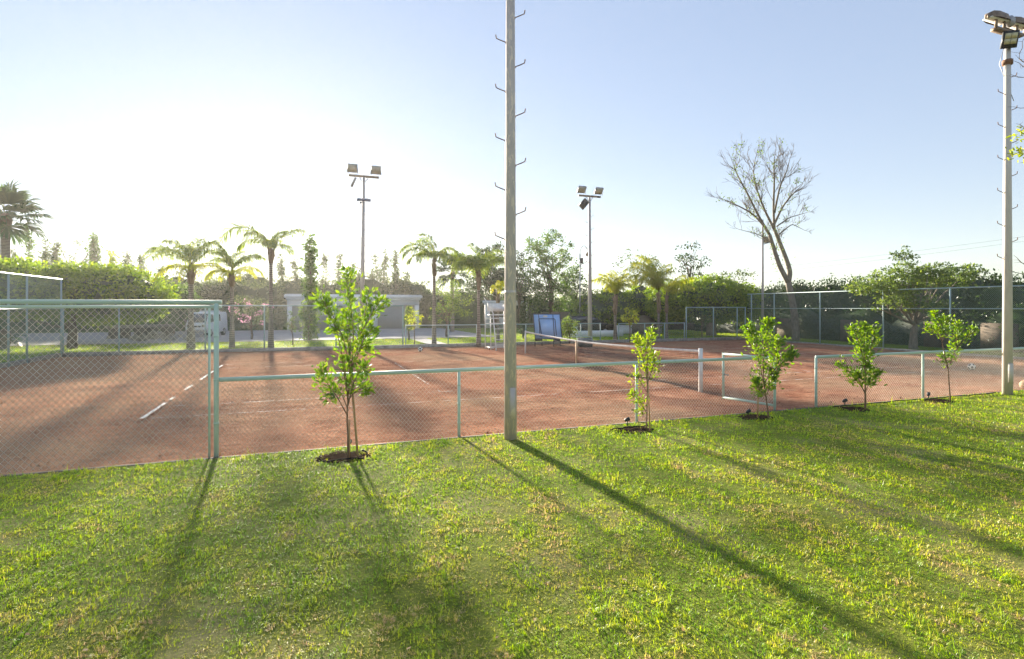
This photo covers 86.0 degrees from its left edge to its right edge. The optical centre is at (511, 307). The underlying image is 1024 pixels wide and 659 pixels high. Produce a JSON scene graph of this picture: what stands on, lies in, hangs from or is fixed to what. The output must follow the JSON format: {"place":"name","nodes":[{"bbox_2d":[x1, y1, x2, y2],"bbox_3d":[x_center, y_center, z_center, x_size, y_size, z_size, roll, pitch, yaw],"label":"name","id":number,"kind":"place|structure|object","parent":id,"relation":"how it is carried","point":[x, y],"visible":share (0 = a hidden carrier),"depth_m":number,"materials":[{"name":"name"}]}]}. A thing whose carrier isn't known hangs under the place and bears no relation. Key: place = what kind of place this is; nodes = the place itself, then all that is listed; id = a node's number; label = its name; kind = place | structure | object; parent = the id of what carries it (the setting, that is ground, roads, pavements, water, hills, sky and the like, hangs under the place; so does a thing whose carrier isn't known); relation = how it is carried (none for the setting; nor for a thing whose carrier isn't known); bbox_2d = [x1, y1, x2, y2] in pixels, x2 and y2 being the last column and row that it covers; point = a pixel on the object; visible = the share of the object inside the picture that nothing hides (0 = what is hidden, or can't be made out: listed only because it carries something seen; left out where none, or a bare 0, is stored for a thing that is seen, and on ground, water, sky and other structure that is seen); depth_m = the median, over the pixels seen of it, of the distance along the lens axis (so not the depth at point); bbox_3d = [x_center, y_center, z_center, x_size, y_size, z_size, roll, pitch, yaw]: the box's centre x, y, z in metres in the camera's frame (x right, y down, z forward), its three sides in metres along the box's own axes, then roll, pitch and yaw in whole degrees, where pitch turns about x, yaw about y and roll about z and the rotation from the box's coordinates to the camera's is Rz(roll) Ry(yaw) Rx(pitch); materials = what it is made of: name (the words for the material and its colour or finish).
{"place":"outdoors","nodes":[
{"label":"outdoors","id":0,"kind":"place"},
{"bbox_2d":[106,331,186,341],"bbox_3d":[-22.282,1.720,33.517,4.269,0.649,1.656,0,0,-20],"label":"rubble heap","id":1,"kind":"object","parent":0,"point":[156,336],"visible":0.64,"depth_m":33.35,"materials":[{"name":"concrete"}]},
{"bbox_2d":[10,328,489,345],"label":"road","id":2,"kind":"structure","parent":0,"point":[295,337],"depth_m":38.90,"materials":[{"name":"grey asphalt"}]},
{"bbox_2d":[184,311,227,335],"bbox_3d":[-22.063,1.132,39.785,1.820,1.824,3.430,0,0,-5],"label":"parked van","id":3,"kind":"object","parent":2,"relation":"on","point":[221,324],"visible":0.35,"depth_m":38.86,"materials":[{"name":"white paint"}]},
{"bbox_2d":[0,326,776,361],"bbox_3d":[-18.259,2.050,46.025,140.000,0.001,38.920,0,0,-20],"label":"lawn","id":4,"kind":"structure","parent":0,"point":[461,329],"depth_m":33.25,"materials":[{"name":"green plant"}]},
{"bbox_2d":[0,318,25,349],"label":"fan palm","id":5,"kind":"object","parent":4,"relation":"on","point":[2,331],"visible":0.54,"depth_m":26.91,"materials":[{"name":"green plant"}]},
{"bbox_2d":[0,179,56,333],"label":"fan palm","id":6,"kind":"object","parent":4,"relation":"on","point":[12,197],"visible":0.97,"depth_m":35.83,"materials":[{"name":"green plant"}]},
{"bbox_2d":[12,316,127,332],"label":"tall hedge","id":7,"kind":"object","parent":4,"relation":"on","point":[95,327],"visible":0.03,"depth_m":45.73,"materials":[{"name":"green plant"}]},
{"bbox_2d":[57,239,103,265],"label":"sparse tree","id":8,"kind":"object","parent":4,"relation":"on","point":[64,252],"visible":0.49,"depth_m":54.80,"materials":[{"name":"green plant"}]},
{"bbox_2d":[0,255,181,348],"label":"hedge tree","id":9,"kind":"object","parent":4,"relation":"on","point":[92,281],"visible":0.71,"depth_m":27.90,"materials":[{"name":"green plant"}]},
{"bbox_2d":[85,231,103,267],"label":"slender tree","id":10,"kind":"object","parent":4,"relation":"on","point":[94,244],"visible":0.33,"depth_m":55.92,"materials":[{"name":"green plant"}]},
{"bbox_2d":[155,312,179,335],"bbox_3d":[-24.171,1.131,38.485,1.667,1.797,1.063,0,0,-20],"label":"shrub","id":11,"kind":"object","parent":4,"relation":"on","point":[164,328],"visible":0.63,"depth_m":38.40,"materials":[{"name":"plant"}]},
{"bbox_2d":[152,282,201,332],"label":"round shrub","id":12,"kind":"object","parent":4,"relation":"on","point":[184,295],"visible":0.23,"depth_m":41.59,"materials":[{"name":"green plant"}]},
{"bbox_2d":[141,237,228,348],"bbox_3d":[-16.836,-0.768,27.670,5.138,5.837,2.797,0,0,13],"label":"queen palm","id":13,"kind":"object","parent":4,"relation":"on","point":[191,255],"visible":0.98,"depth_m":27.48,"materials":[{"name":"green plant"}]},
{"bbox_2d":[124,274,286,331],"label":"tall hedge","id":14,"kind":"object","parent":4,"relation":"on","point":[215,290],"visible":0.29,"depth_m":49.38,"materials":[{"name":"green plant"}]},
{"bbox_2d":[204,243,265,347],"bbox_3d":[-14.084,-0.573,28.062,2.863,5.447,2.501,0,0,-20],"label":"queen palm","id":15,"kind":"object","parent":4,"relation":"on","point":[227,259],"visible":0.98,"depth_m":27.92,"materials":[{"name":"green plant"}]},
{"bbox_2d":[226,294,273,338],"bbox_3d":[-16.889,0.629,35.347,2.895,3.090,2.685,0,0,-20],"label":"oleander","id":16,"kind":"object","parent":4,"relation":"on","point":[246,310],"visible":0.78,"depth_m":35.48,"materials":[{"name":"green plant"}]},
{"bbox_2d":[13,336,492,345],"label":"kerb","id":17,"kind":"structure","parent":4,"relation":"on","point":[238,341],"depth_m":32.83,"materials":[{"name":"concrete"}]},
{"bbox_2d":[217,221,306,347],"bbox_3d":[-12.650,-1.090,27.941,4.240,6.480,2.330,0,0,15],"label":"queen palm","id":18,"kind":"object","parent":4,"relation":"on","point":[270,244],"visible":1,"depth_m":27.71,"materials":[{"name":"green plant"}]},
{"bbox_2d":[276,252,286,281],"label":"slender tree","id":19,"kind":"object","parent":4,"relation":"on","point":[281,268],"visible":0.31,"depth_m":61.62,"materials":[{"name":"green plant"}]},
{"bbox_2d":[150,268,431,326],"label":"tall hedge","id":20,"kind":"object","parent":4,"relation":"on","point":[294,286],"visible":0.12,"depth_m":60.19,"materials":[{"name":"green plant"}]},
{"bbox_2d":[297,301,319,339],"bbox_3d":[-12.732,0.848,34.580,1.540,2.608,1.453,0,0,-20],"label":"round shrub","id":21,"kind":"object","parent":4,"relation":"on","point":[307,327],"visible":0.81,"depth_m":34.45,"materials":[{"name":"green plant"}]},
{"bbox_2d":[294,233,324,339],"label":"slender tree","id":22,"kind":"object","parent":4,"relation":"on","point":[309,285],"visible":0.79,"depth_m":34.88,"materials":[{"name":"green plant"}]},
{"bbox_2d":[333,251,344,281],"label":"slender tree","id":23,"kind":"object","parent":4,"relation":"on","point":[338,266],"visible":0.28,"depth_m":62.80,"materials":[{"name":"green plant"}]},
{"bbox_2d":[284,294,421,329],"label":"garage building","id":24,"kind":"structure","parent":4,"relation":"on","point":[412,301],"depth_m":52.65,"materials":[{"name":"white paint"}]},
{"bbox_2d":[379,249,391,292],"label":"slender tree","id":25,"kind":"object","parent":4,"relation":"on","point":[385,266],"visible":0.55,"depth_m":61.78,"materials":[{"name":"green plant"}]},
{"bbox_2d":[389,250,400,289],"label":"slender tree","id":26,"kind":"object","parent":4,"relation":"on","point":[395,262],"visible":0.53,"depth_m":62.90,"materials":[{"name":"green plant"}]},
{"bbox_2d":[398,232,458,343],"bbox_3d":[-4.708,-0.985,31.114,3.267,6.271,2.737,0,0,21],"label":"queen palm","id":27,"kind":"object","parent":4,"relation":"on","point":[434,254],"visible":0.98,"depth_m":30.87,"materials":[{"name":"green plant"}]},
{"bbox_2d":[430,251,471,331],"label":"fan palm","id":28,"kind":"object","parent":4,"relation":"on","point":[445,278],"visible":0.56,"depth_m":46.67,"materials":[{"name":"green plant"}]},
{"bbox_2d":[428,278,474,336],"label":"broadleaf tree","id":29,"kind":"object","parent":4,"relation":"on","point":[453,308],"visible":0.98,"depth_m":38.33,"materials":[{"name":"green plant"}]},
{"bbox_2d":[419,286,484,327],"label":"tall hedge","id":30,"kind":"object","parent":4,"relation":"on","point":[426,302],"visible":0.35,"depth_m":57.29,"materials":[{"name":"green plant"}]},
{"bbox_2d":[447,243,504,345],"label":"queen palm","id":31,"kind":"object","parent":4,"relation":"on","point":[477,263],"visible":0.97,"depth_m":30.48,"materials":[{"name":"green plant"}]},
{"bbox_2d":[464,241,525,327],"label":"broadleaf tree","id":32,"kind":"object","parent":4,"relation":"on","point":[487,280],"visible":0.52,"depth_m":55.37,"materials":[{"name":"green plant"}]},
{"bbox_2d":[489,281,504,340],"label":"queen palm","id":33,"kind":"object","parent":4,"relation":"on","point":[497,286],"visible":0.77,"depth_m":33.38,"materials":[{"name":"green plant"}]},
{"bbox_2d":[430,293,573,328],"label":"tall hedge","id":34,"kind":"object","parent":4,"relation":"on","point":[472,306],"visible":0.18,"depth_m":55.51,"materials":[{"name":"green plant"}]},
{"bbox_2d":[483,301,526,327],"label":"gatehouse","id":35,"kind":"object","parent":4,"relation":"on","point":[488,316],"visible":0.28,"depth_m":55.00,"materials":[{"name":"white paint"}]},
{"bbox_2d":[500,250,536,328],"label":"broadleaf tree","id":36,"kind":"object","parent":4,"relation":"on","point":[519,295],"visible":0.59,"depth_m":52.92,"materials":[{"name":"green plant"}]},
{"bbox_2d":[519,303,527,338],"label":"slim cypress","id":37,"kind":"object","parent":4,"relation":"on","point":[523,318],"visible":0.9,"depth_m":35.91,"materials":[{"name":"green plant"}]},
{"bbox_2d":[517,228,582,313],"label":"broadleaf tree","id":38,"kind":"object","parent":4,"relation":"on","point":[549,287],"visible":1,"depth_m":49.55,"materials":[{"name":"green plant"}]},
{"bbox_2d":[561,272,587,311],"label":"sparse tree","id":39,"kind":"object","parent":4,"relation":"on","point":[576,288],"visible":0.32,"depth_m":51.67,"materials":[{"name":"green plant"}]},
{"bbox_2d":[561,316,613,334],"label":"parked car","id":40,"kind":"object","parent":4,"relation":"on","point":[584,319],"visible":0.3,"depth_m":40.26,"materials":[{"name":"paint"}]},
{"bbox_2d":[577,186,603,337],"bbox_3d":[4.907,-2.723,34.468,1.758,9.748,0.434,0,0,-20],"label":"floodlight pole","id":41,"kind":"object","parent":4,"relation":"on","point":[584,203],"visible":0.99,"depth_m":34.42,"materials":[{"name":"grey metal"}]},
{"bbox_2d":[568,330,622,337],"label":"wall","id":42,"kind":"structure","parent":4,"relation":"on","point":[604,333],"depth_m":38.47,"materials":[{"name":"white paint"}]},
{"bbox_2d":[592,270,632,339],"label":"queen palm","id":43,"kind":"object","parent":4,"relation":"on","point":[616,284],"visible":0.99,"depth_m":34.63,"materials":[{"name":"green plant"}]},
{"bbox_2d":[569,281,671,331],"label":"hedge tree","id":44,"kind":"object","parent":4,"relation":"on","point":[602,306],"visible":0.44,"depth_m":43.44,"materials":[{"name":"green plant"}]},
{"bbox_2d":[612,246,657,287],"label":"sparse tree","id":45,"kind":"object","parent":4,"relation":"on","point":[629,257],"visible":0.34,"depth_m":50.02,"materials":[{"name":"green plant"}]},
{"bbox_2d":[632,315,656,333],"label":"domed oven","id":46,"kind":"object","parent":4,"relation":"on","point":[645,319],"visible":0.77,"depth_m":42.77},
{"bbox_2d":[623,254,674,338],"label":"queen palm","id":47,"kind":"object","parent":4,"relation":"on","point":[657,279],"visible":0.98,"depth_m":35.52,"materials":[{"name":"green plant"}]},
{"bbox_2d":[661,275,697,338],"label":"queen palm","id":48,"kind":"object","parent":4,"relation":"on","point":[675,283],"visible":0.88,"depth_m":36.32,"materials":[{"name":"green plant"}]},
{"bbox_2d":[671,241,711,277],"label":"sparse tree","id":49,"kind":"object","parent":4,"relation":"on","point":[686,261],"visible":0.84,"depth_m":49.70,"materials":[{"name":"green plant"}]},
{"bbox_2d":[640,273,769,335],"bbox_3d":[14.474,-0.187,41.325,8.091,4.833,7.815,0,0,-20],"label":"hedge tree","id":50,"kind":"object","parent":4,"relation":"on","point":[722,292],"visible":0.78,"depth_m":39.51,"materials":[{"name":"green plant"}]},
{"bbox_2d":[711,268,758,286],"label":"sparse tree","id":51,"kind":"object","parent":4,"relation":"on","point":[737,273],"visible":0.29,"depth_m":49.07,"materials":[{"name":"green plant"}]},
{"bbox_2d":[0,389,1023,658],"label":"lawn","id":52,"kind":"structure","parent":0,"point":[366,645],"depth_m":4.89,"materials":[{"name":"green plant"}]},
{"bbox_2d":[315,451,371,463],"bbox_3d":[-2.416,2.158,7.926,0.813,0.041,0.641,0,0,-20],"label":"soil bed","id":53,"kind":"object","parent":52,"relation":"on","point":[333,456],"visible":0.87,"depth_m":7.92,"materials":[{"name":"brown soil"}]},
{"bbox_2d":[308,265,391,457],"bbox_3d":[-2.275,0.772,7.837,1.183,2.787,0.845,0,0,-2],"label":"citrus sapling","id":54,"kind":"object","parent":53,"relation":"on","point":[326,301],"visible":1,"depth_m":7.76,"materials":[{"name":"green plant"}]},
{"bbox_2d":[347,339,358,456],"bbox_3d":[-2.290,1.325,7.909,0.190,1.853,0.033,0,0,1],"label":"wooden stake","id":55,"kind":"object","parent":53,"relation":"in","point":[355,429],"visible":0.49,"depth_m":7.90,"materials":[{"name":"brown wood"}]},
{"bbox_2d":[0,417,1008,650],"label":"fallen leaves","id":56,"kind":"object","parent":52,"relation":"on","point":[316,568],"visible":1,"depth_m":4.48,"materials":[{"name":"plant"}]},
{"bbox_2d":[494,0,525,439],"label":"floodlight pole","id":57,"kind":"object","parent":52,"relation":"on","point":[510,402],"visible":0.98,"depth_m":8.97,"materials":[{"name":"grey paint"}]},
{"bbox_2d":[615,426,654,433],"bbox_3d":[2.140,2.159,9.683,0.832,0.035,0.614,0,0,-20],"label":"soil bed","id":58,"kind":"object","parent":52,"relation":"on","point":[639,430],"visible":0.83,"depth_m":9.62,"materials":[{"name":"brown soil"}]},
{"bbox_2d":[626,324,661,430],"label":"citrus sapling","id":59,"kind":"object","parent":58,"relation":"on","point":[637,341],"visible":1,"depth_m":9.58,"materials":[{"name":"green plant"}]},
{"bbox_2d":[737,414,772,420],"bbox_3d":[4.803,2.158,10.822,0.817,0.041,0.641,0,0,-20],"label":"soil bed","id":60,"kind":"object","parent":52,"relation":"on","point":[753,417],"visible":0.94,"depth_m":10.76,"materials":[{"name":"brown soil"}]},
{"bbox_2d":[739,316,801,417],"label":"citrus sapling","id":61,"kind":"object","parent":60,"relation":"on","point":[750,332],"visible":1,"depth_m":10.67,"materials":[{"name":"green plant"}]},
{"bbox_2d":[837,406,869,411],"bbox_3d":[7.243,2.156,11.674,0.747,0.033,0.613,0,0,4],"label":"soil bed","id":62,"kind":"object","parent":52,"relation":"on","point":[851,408],"visible":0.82,"depth_m":11.68,"materials":[{"name":"brown soil"}]},
{"bbox_2d":[832,320,886,409],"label":"citrus sapling","id":63,"kind":"object","parent":62,"relation":"on","point":[866,350],"visible":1,"depth_m":11.57,"materials":[{"name":"green plant"}]},
{"bbox_2d":[924,399,954,402],"bbox_3d":[9.838,2.155,12.663,0.684,0.040,0.695,0,0,18],"label":"soil bed","id":64,"kind":"object","parent":52,"relation":"on","point":[939,400],"visible":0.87,"depth_m":12.69,"materials":[{"name":"brown soil"}]},
{"bbox_2d":[917,310,979,400],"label":"citrus sapling","id":65,"kind":"object","parent":64,"relation":"on","point":[936,328],"visible":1,"depth_m":12.58,"materials":[{"name":"green plant"}]},
{"bbox_2d":[983,10,1023,394],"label":"floodlight pole","id":66,"kind":"object","parent":52,"relation":"on","point":[1011,28],"visible":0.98,"depth_m":13.61,"materials":[{"name":"grey metal"}]},
{"bbox_2d":[1005,39,1023,283],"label":"edge tree","id":67,"kind":"object","parent":52,"relation":"on","point":[1020,152],"visible":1,"depth_m":12.20,"materials":[{"name":"green plant"}]},
{"bbox_2d":[0,340,1023,474],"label":"clay court","id":68,"kind":"object","parent":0,"point":[433,358],"visible":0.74,"depth_m":13.86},
{"bbox_2d":[0,299,221,472],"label":"chain link fence","id":69,"kind":"object","parent":68,"relation":"on","point":[216,306],"visible":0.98,"depth_m":7.59,"materials":[{"name":"metal"}]},
{"bbox_2d":[484,298,504,350],"bbox_3d":[-0.687,0.820,28.587,1.281,2.737,1.445,0,0,-20],"label":"umpire chair","id":70,"kind":"object","parent":68,"relation":"on","point":[492,307],"visible":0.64,"depth_m":28.57,"materials":[{"name":"white metal"}]},
{"bbox_2d":[219,356,775,454],"bbox_3d":[0.659,1.649,9.826,10.511,1.262,0.061,0,0,-20],"label":"chain link fence","id":71,"kind":"object","parent":68,"relation":"on","point":[404,372],"visible":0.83,"depth_m":9.30,"materials":[{"name":"grey metal"}]},
{"bbox_2d":[722,353,772,405],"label":"gate","id":72,"kind":"structure","parent":71,"relation":"attached to","point":[726,375],"depth_m":12.52,"materials":[{"name":"grey metal"}]},
{"bbox_2d":[0,342,1015,470],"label":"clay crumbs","id":73,"kind":"object","parent":68,"relation":"on","point":[452,393],"visible":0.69,"depth_m":13.00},
{"bbox_2d":[533,314,561,345],"bbox_3d":[2.017,1.263,31.000,1.677,1.830,0.756,0,0,10],"label":"table tennis","id":74,"kind":"object","parent":68,"relation":"on","point":[548,324],"visible":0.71,"depth_m":30.89,"materials":[{"name":"blue metal"}]},
{"bbox_2d":[561,315,580,342],"bbox_3d":[3.443,1.276,32.897,1.621,1.767,1.289,0,0,-20],"label":"round shrub","id":75,"kind":"object","parent":68,"relation":"on","point":[568,331],"visible":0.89,"depth_m":32.91,"materials":[{"name":"green plant"}]},
{"bbox_2d":[525,331,702,391],"bbox_3d":[2.758,1.670,20.078,0.104,1.220,12.422,0,0,-20],"label":"tennis net","id":76,"kind":"object","parent":68,"relation":"on","point":[700,356],"visible":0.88,"depth_m":18.32,"materials":[{"name":"fabric"}]},
{"bbox_2d":[620,307,639,342],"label":"young tree","id":77,"kind":"object","parent":68,"relation":"on","point":[625,319],"visible":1,"depth_m":33.77,"materials":[{"name":"green plant"}]},
{"bbox_2d":[814,347,1023,406],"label":"chain link fence","id":78,"kind":"object","parent":68,"relation":"on","point":[922,353],"visible":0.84,"depth_m":13.21,"materials":[{"name":"metal"}]},
{"bbox_2d":[0,342,1023,471],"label":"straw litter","id":79,"kind":"object","parent":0,"point":[293,396],"visible":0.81,"depth_m":13.26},
{"bbox_2d":[0,0,1023,300],"label":"sky","id":80,"kind":"structure","parent":0,"point":[137,125],"materials":[{"name":"blue"}]},
{"bbox_2d":[758,337,1023,356],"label":"lawn","id":81,"kind":"structure","parent":0,"point":[897,346],"depth_m":29.96,"materials":[{"name":"green plant"}]},
{"bbox_2d":[706,133,818,340],"bbox_3d":[16.154,-4.526,36.125,7.424,13.499,4.160,0,0,7],"label":"bare tree","id":82,"kind":"object","parent":81,"relation":"on","point":[787,277],"visible":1,"depth_m":35.55,"materials":[{"name":"brown plant"}]},
{"bbox_2d":[761,220,769,335],"bbox_3d":[17.761,-1.974,38.530,0.569,8.388,0.346,0,0,10],"label":"floodlight pole","id":83,"kind":"object","parent":81,"relation":"on","point":[764,241],"visible":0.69,"depth_m":38.44,"materials":[{"name":"grey metal"}]},
{"bbox_2d":[551,312,1018,351],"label":"garden wall","id":84,"kind":"structure","parent":81,"relation":"on","point":[991,330],"depth_m":29.44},
{"bbox_2d":[691,296,1023,351],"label":"climber hedge","id":85,"kind":"object","parent":84,"relation":"attached to","point":[975,342],"visible":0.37,"depth_m":32.95,"materials":[{"name":"green plant"}]},
{"bbox_2d":[712,263,1023,322],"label":"tall hedge","id":86,"kind":"object","parent":81,"relation":"on","point":[978,298],"visible":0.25,"depth_m":33.63,"materials":[{"name":"green plant"}]},
{"bbox_2d":[840,244,990,348],"bbox_3d":[20.999,-0.514,28.368,7.344,5.572,3.624,0,0,-7],"label":"spreading tree","id":87,"kind":"object","parent":81,"relation":"on","point":[919,277],"visible":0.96,"depth_m":27.98,"materials":[{"name":"green plant"}]},
{"label":"ground","id":88,"kind":"structure","parent":0,"visible":0},
{"bbox_2d":[21,227,36,267],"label":"slender tree","id":89,"kind":"object","parent":88,"relation":"on","point":[29,247],"visible":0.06,"depth_m":55.76,"materials":[{"name":"green plant"}]},
{"bbox_2d":[0,353,61,367],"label":"kerb","id":90,"kind":"structure","parent":88,"relation":"on","point":[17,362],"depth_m":21.59,"materials":[{"name":"concrete"}]},
{"bbox_2d":[0,272,62,366],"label":"chain link fence","id":91,"kind":"object","parent":90,"relation":"on","point":[21,309],"visible":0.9,"depth_m":21.34,"materials":[{"name":"metal"}]},
{"bbox_2d":[37,239,51,266],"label":"slender tree","id":92,"kind":"object","parent":88,"relation":"on","point":[45,253],"visible":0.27,"depth_m":56.05,"materials":[{"name":"green plant"}]},
{"bbox_2d":[47,240,62,264],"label":"slender tree","id":93,"kind":"object","parent":88,"relation":"on","point":[55,250],"visible":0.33,"depth_m":56.63,"materials":[{"name":"green plant"}]},
{"bbox_2d":[318,254,331,284],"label":"slender tree","id":94,"kind":"object","parent":88,"relation":"on","point":[324,258],"visible":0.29,"depth_m":61.94,"materials":[{"name":"green plant"}]},
{"bbox_2d":[62,337,746,356],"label":"kerb","id":95,"kind":"structure","parent":88,"relation":"on","point":[79,354],"depth_m":28.79,"materials":[{"name":"concrete"}]},
{"bbox_2d":[62,305,403,352],"bbox_3d":[-12.954,1.010,27.112,15.141,2.280,0.075,0,0,-20],"label":"chain link fence","id":96,"kind":"object","parent":95,"relation":"on","point":[205,327],"visible":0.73,"depth_m":26.75,"materials":[{"name":"grey metal"}]},
{"bbox_2d":[347,163,380,346],"bbox_3d":[-7.793,-2.688,28.966,1.758,9.679,0.453,0,0,-20],"label":"floodlight pole","id":97,"kind":"object","parent":95,"relation":"on","point":[353,168],"visible":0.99,"depth_m":28.92,"materials":[{"name":"grey metal"}]},
{"bbox_2d":[405,323,600,344],"bbox_3d":[-0.145,1.546,31.838,12.036,1.208,0.066,0,0,-20],"label":"chain link fence","id":98,"kind":"object","parent":95,"relation":"on","point":[486,332],"visible":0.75,"depth_m":31.03,"materials":[{"name":"grey metal"}]},
{"bbox_2d":[618,322,684,339],"bbox_3d":[9.002,1.588,35.212,5.036,1.228,0.066,0,0,-20],"label":"chain link fence","id":99,"kind":"object","parent":95,"relation":"on","point":[654,327],"visible":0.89,"depth_m":35.16,"materials":[{"name":"grey metal"}]},
{"bbox_2d":[686,307,745,337],"bbox_3d":[13.760,1.077,36.968,4.993,2.250,0.079,0,0,-20],"label":"chain link fence","id":100,"kind":"object","parent":95,"relation":"on","point":[737,331],"visible":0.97,"depth_m":36.84,"materials":[{"name":"metal"}]},
{"bbox_2d":[0,389,1023,476],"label":"kerb","id":101,"kind":"structure","parent":88,"relation":"on","point":[66,470],"depth_m":8.82,"materials":[{"name":"grey concrete"}]},
{"bbox_2d":[758,339,1023,359],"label":"kerb","id":102,"kind":"structure","parent":88,"relation":"on","point":[966,354],"depth_m":27.93,"materials":[{"name":"concrete"}]},
{"bbox_2d":[747,285,1023,358],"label":"chain link fence","id":103,"kind":"object","parent":102,"relation":"on","point":[965,291],"visible":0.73,"depth_m":28.74,"materials":[{"name":"metal"}]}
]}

